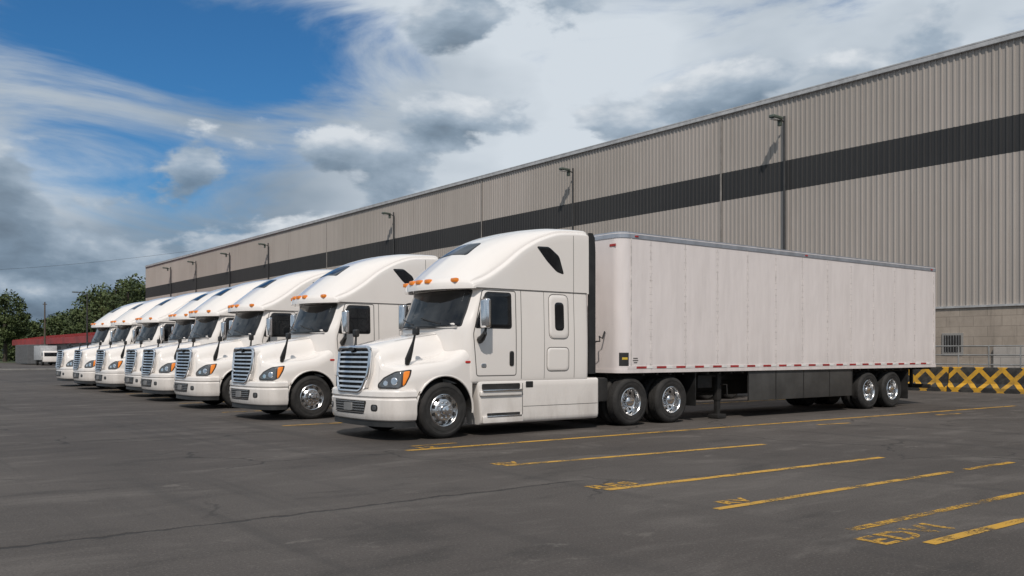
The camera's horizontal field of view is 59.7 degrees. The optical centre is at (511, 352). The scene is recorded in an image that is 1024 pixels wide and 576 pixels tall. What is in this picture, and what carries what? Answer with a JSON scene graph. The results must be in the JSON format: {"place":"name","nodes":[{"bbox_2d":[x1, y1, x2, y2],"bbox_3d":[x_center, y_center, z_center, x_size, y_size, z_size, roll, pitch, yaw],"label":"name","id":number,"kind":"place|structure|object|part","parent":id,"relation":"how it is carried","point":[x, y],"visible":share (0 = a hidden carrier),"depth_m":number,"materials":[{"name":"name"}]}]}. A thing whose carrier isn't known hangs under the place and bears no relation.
{"place":"outdoors","nodes":[
{"label":"outdoors","id":0,"kind":"place"},
{"bbox_2d":[0,363,1023,575],"bbox_3d":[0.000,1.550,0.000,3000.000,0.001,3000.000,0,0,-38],"label":"ground","id":1,"kind":"structure","parent":0,"point":[99,481],"depth_m":9.97,"materials":[{"name":"grey asphalt"}]},
{"bbox_2d":[0,355,14,362],"bbox_3d":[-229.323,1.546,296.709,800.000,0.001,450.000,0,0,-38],"label":"grass verge","id":2,"kind":"object","parent":1,"relation":"on","point":[12,361],"depth_m":156.01,"materials":[{"name":"green plant"}]},
{"bbox_2d":[0,288,32,361],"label":"deciduous tree","id":3,"kind":"object","parent":2,"relation":"on","point":[7,333],"visible":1,"depth_m":150.08,"materials":[{"name":"green plant"}]},
{"bbox_2d":[0,273,145,360],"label":"tree line","id":4,"kind":"object","parent":2,"relation":"on","point":[102,303],"visible":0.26,"depth_m":158.09,"materials":[{"name":"green plant"}]},
{"bbox_2d":[0,368,55,370],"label":"kerb","id":5,"kind":"structure","parent":1,"relation":"on","point":[27,369],"depth_m":78.13,"materials":[{"name":"concrete"}]},
{"bbox_2d":[15,345,47,363],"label":"shipping container","id":6,"kind":"object","parent":1,"relation":"on","point":[24,354],"visible":0.76,"depth_m":116.51,"materials":[{"name":"grey metal"}]},
{"bbox_2d":[43,302,46,344],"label":"utility pole","id":7,"kind":"object","parent":1,"relation":"on","point":[44,304],"visible":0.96,"depth_m":116.91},
{"bbox_2d":[34,346,56,365],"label":"box truck","id":8,"kind":"object","parent":1,"relation":"on","point":[42,354],"visible":0.79,"depth_m":107.96,"materials":[{"name":"white paint"}]},
{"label":"windows","id":9,"kind":"part","parent":8,"relation":"part of","materials":[{"name":"black glass"}]},
{"bbox_2d":[12,332,95,363],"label":"red roof shed","id":10,"kind":"structure","parent":1,"relation":"on","point":[61,342],"depth_m":116.05,"materials":[{"name":"paint"}]},
{"bbox_2d":[72,291,87,342],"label":"street lamp","id":11,"kind":"object","parent":1,"relation":"on","point":[86,315],"visible":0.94,"depth_m":96.97,"materials":[{"name":"metal"}]},
{"bbox_2d":[56,301,145,385],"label":"semi truck","id":12,"kind":"object","parent":1,"relation":"on","point":[105,332],"visible":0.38,"depth_m":41.66,"materials":[{"name":"white paint"}]},
{"bbox_2d":[73,297,171,388],"bbox_3d":[-15.394,-0.497,40.547,8.210,4.095,3.140,0,0,-38],"label":"semi truck","id":13,"kind":"object","parent":1,"relation":"on","point":[127,330],"visible":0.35,"depth_m":38.35,"materials":[{"name":"white paint"}]},
{"bbox_2d":[95,292,206,392],"bbox_3d":[-12.922,-0.497,37.283,8.210,4.095,3.140,0,0,-38],"label":"semi truck","id":14,"kind":"object","parent":1,"relation":"on","point":[155,322],"visible":0.37,"depth_m":35.11,"materials":[{"name":"white paint"}]},
{"bbox_3d":[-14.264,-0.795,36.245,0.783,0.630,2.476,0,0,-38],"label":"door window","id":15,"kind":"part","parent":14,"relation":"part of","materials":[{"name":"black glass"}]},
{"bbox_2d":[162,267,170,296],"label":"street lamp","id":16,"kind":"object","parent":1,"relation":"on","point":[170,277],"visible":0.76,"depth_m":128.71,"materials":[{"name":"metal"}]},
{"bbox_2d":[124,287,228,394],"bbox_3d":[-10.313,-0.497,33.972,8.210,4.095,3.140,0,0,-38],"label":"semi truck","id":17,"kind":"object","parent":1,"relation":"on","point":[181,328],"visible":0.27,"depth_m":31.91,"materials":[{"name":"white paint"}]},
{"bbox_2d":[187,261,195,291],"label":"street lamp","id":18,"kind":"object","parent":1,"relation":"on","point":[192,262],"visible":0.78,"depth_m":120.00,"materials":[{"name":"metal"}]},
{"bbox_2d":[140,279,270,400],"bbox_3d":[-8.559,-0.497,31.180,8.210,4.095,3.140,0,0,-38],"label":"semi truck","id":19,"kind":"object","parent":1,"relation":"on","point":[212,316],"visible":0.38,"depth_m":29.00,"materials":[{"name":"white paint"}]},
{"bbox_3d":[-9.901,-0.795,30.141,0.783,0.630,2.476,0,0,-38],"label":"door window","id":20,"kind":"part","parent":19,"relation":"part of","materials":[{"name":"black glass"}]},
{"bbox_2d":[220,253,229,286],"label":"street lamp","id":21,"kind":"object","parent":1,"relation":"on","point":[225,254],"visible":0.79,"depth_m":110.12,"materials":[{"name":"metal"}]},
{"bbox_2d":[174,269,333,407],"bbox_3d":[-6.080,-0.497,27.515,8.210,4.095,3.140,0,0,-38],"label":"semi truck","id":22,"kind":"object","parent":1,"relation":"on","point":[263,312],"visible":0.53,"depth_m":25.37,"materials":[{"name":"white paint"}]},
{"bbox_3d":[-7.426,-0.795,26.481,0.783,0.630,2.476,0,0,-38],"label":"door window","id":23,"kind":"part","parent":22,"relation":"part of","materials":[{"name":"black glass"}]},
{"bbox_2d":[258,243,268,279],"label":"street lamp","id":24,"kind":"object","parent":1,"relation":"on","point":[262,244],"visible":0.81,"depth_m":100.56,"materials":[{"name":"metal"}]},
{"bbox_2d":[229,254,440,418],"bbox_3d":[-3.170,-0.497,23.389,8.210,4.095,3.140,0,0,-38],"label":"semi truck","id":25,"kind":"object","parent":1,"relation":"on","point":[295,370],"visible":0.56,"depth_m":21.26,"materials":[{"name":"white paint"}]},
{"bbox_3d":[-4.514,-0.795,22.353,0.783,0.630,2.476,0,0,-38],"label":"door window","id":26,"kind":"part","parent":25,"relation":"part of","materials":[{"name":"black glass"}]},
{"bbox_3d":[-3.404,-1.820,23.209,0.670,0.517,2.432,0,0,-38],"label":"roof side window","id":27,"kind":"part","parent":25,"relation":"part of","materials":[{"name":"black glass"}]},
{"bbox_2d":[382,212,393,254],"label":"street lamp","id":28,"kind":"object","parent":1,"relation":"on","point":[387,213],"visible":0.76,"depth_m":78.46,"materials":[{"name":"metal"}]},
{"bbox_2d":[332,229,695,437],"bbox_3d":[0.255,-0.497,18.713,8.210,4.095,3.140,0,0,-38],"label":"semi truck","id":29,"kind":"object","parent":1,"relation":"on","point":[493,329],"visible":0.99,"depth_m":17.03,"materials":[{"name":"white paint"}]},
{"bbox_3d":[-1.088,-0.795,17.675,0.783,0.630,2.476,0,0,-38],"label":"door window","id":30,"kind":"part","parent":29,"relation":"part of","materials":[{"name":"black glass"}]},
{"bbox_3d":[0.021,-1.820,18.532,0.670,0.517,2.432,0,0,-38],"label":"roof side window","id":31,"kind":"part","parent":29,"relation":"part of","materials":[{"name":"black glass"}]},
{"bbox_3d":[0.176,-0.710,18.652,0.470,0.840,2.502,0,0,-38],"label":"sleeper window frame","id":32,"kind":"part","parent":29,"relation":"part of","materials":[{"name":"white paint"}]},
{"bbox_3d":[0.156,0.130,18.636,0.540,0.440,2.494,0,0,-38],"label":"luggage door","id":33,"kind":"part","parent":29,"relation":"part of","materials":[{"name":"white paint"}]},
{"bbox_3d":[0.180,-0.715,18.655,0.240,0.570,2.508,0,0,-38],"label":"sleeper window","id":34,"kind":"part","parent":29,"relation":"part of","materials":[{"name":"black glass"}]},
{"bbox_2d":[559,167,573,229],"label":"street lamp","id":35,"kind":"object","parent":1,"relation":"on","point":[567,170],"visible":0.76,"depth_m":59.72,"materials":[{"name":"metal"}]},
{"bbox_2d":[142,393,1023,544],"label":"parking markings","id":36,"kind":"object","parent":1,"relation":"on","point":[966,534],"visible":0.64,"depth_m":10.39,"materials":[{"name":"yellow paint"}]},
{"bbox_2d":[696,394,736,399],"bbox_3d":[3.237,-0.500,28.319,13.258,4.100,2.628,0,0,-38],"label":"semi trailer","id":37,"kind":"object","parent":1,"relation":"on","point":[708,397],"visible":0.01,"depth_m":29.36,"materials":[{"name":"black metal"}]},
{"bbox_2d":[587,231,935,418],"bbox_3d":[6.655,-0.500,23.651,13.258,4.100,2.628,0,0,-38],"label":"semi trailer","id":38,"kind":"object","parent":1,"relation":"on","point":[719,319],"visible":0.94,"depth_m":21.66,"materials":[{"name":"white metal"}]},
{"bbox_2d":[769,114,785,249],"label":"street lamp","id":39,"kind":"object","parent":1,"relation":"on","point":[778,118],"visible":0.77,"depth_m":46.58,"materials":[{"name":"metal"}]},
{"bbox_2d":[908,367,948,390],"bbox_3d":[16.643,1.060,36.984,0.560,0.980,2.970,0,0,-37],"label":"road barrier","id":40,"kind":"object","parent":1,"relation":"on","point":[937,378],"visible":0.38,"depth_m":36.19,"materials":[{"name":"paint"}]},
{"bbox_2d":[935,345,1023,367],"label":"metal railing","id":41,"kind":"object","parent":1,"relation":"on","point":[989,355],"visible":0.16,"depth_m":37.19,"materials":[{"name":"metal"}]},
{"bbox_2d":[947,367,1023,393],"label":"road barrier","id":42,"kind":"object","parent":1,"relation":"on","point":[989,380],"visible":1,"depth_m":34.51,"materials":[{"name":"paint"}]},
{"bbox_2d":[0,0,1023,347],"label":"sky","id":43,"kind":"structure","parent":0,"point":[131,129],"materials":[{"name":"blue"}]},
{"bbox_2d":[145,29,1023,367],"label":"warehouse","id":44,"kind":"structure","parent":0,"point":[919,161],"depth_m":45.52,"materials":[{"name":"metal"}]},
{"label":"utility pole","id":45,"kind":"object","parent":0,"visible":0},
{"bbox_2d":[0,250,194,269],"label":"overhead wire","id":46,"kind":"object","parent":45,"relation":"attached to","point":[90,262],"visible":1,"depth_m":114.77,"materials":[{"name":"black plastic"}]}
]}

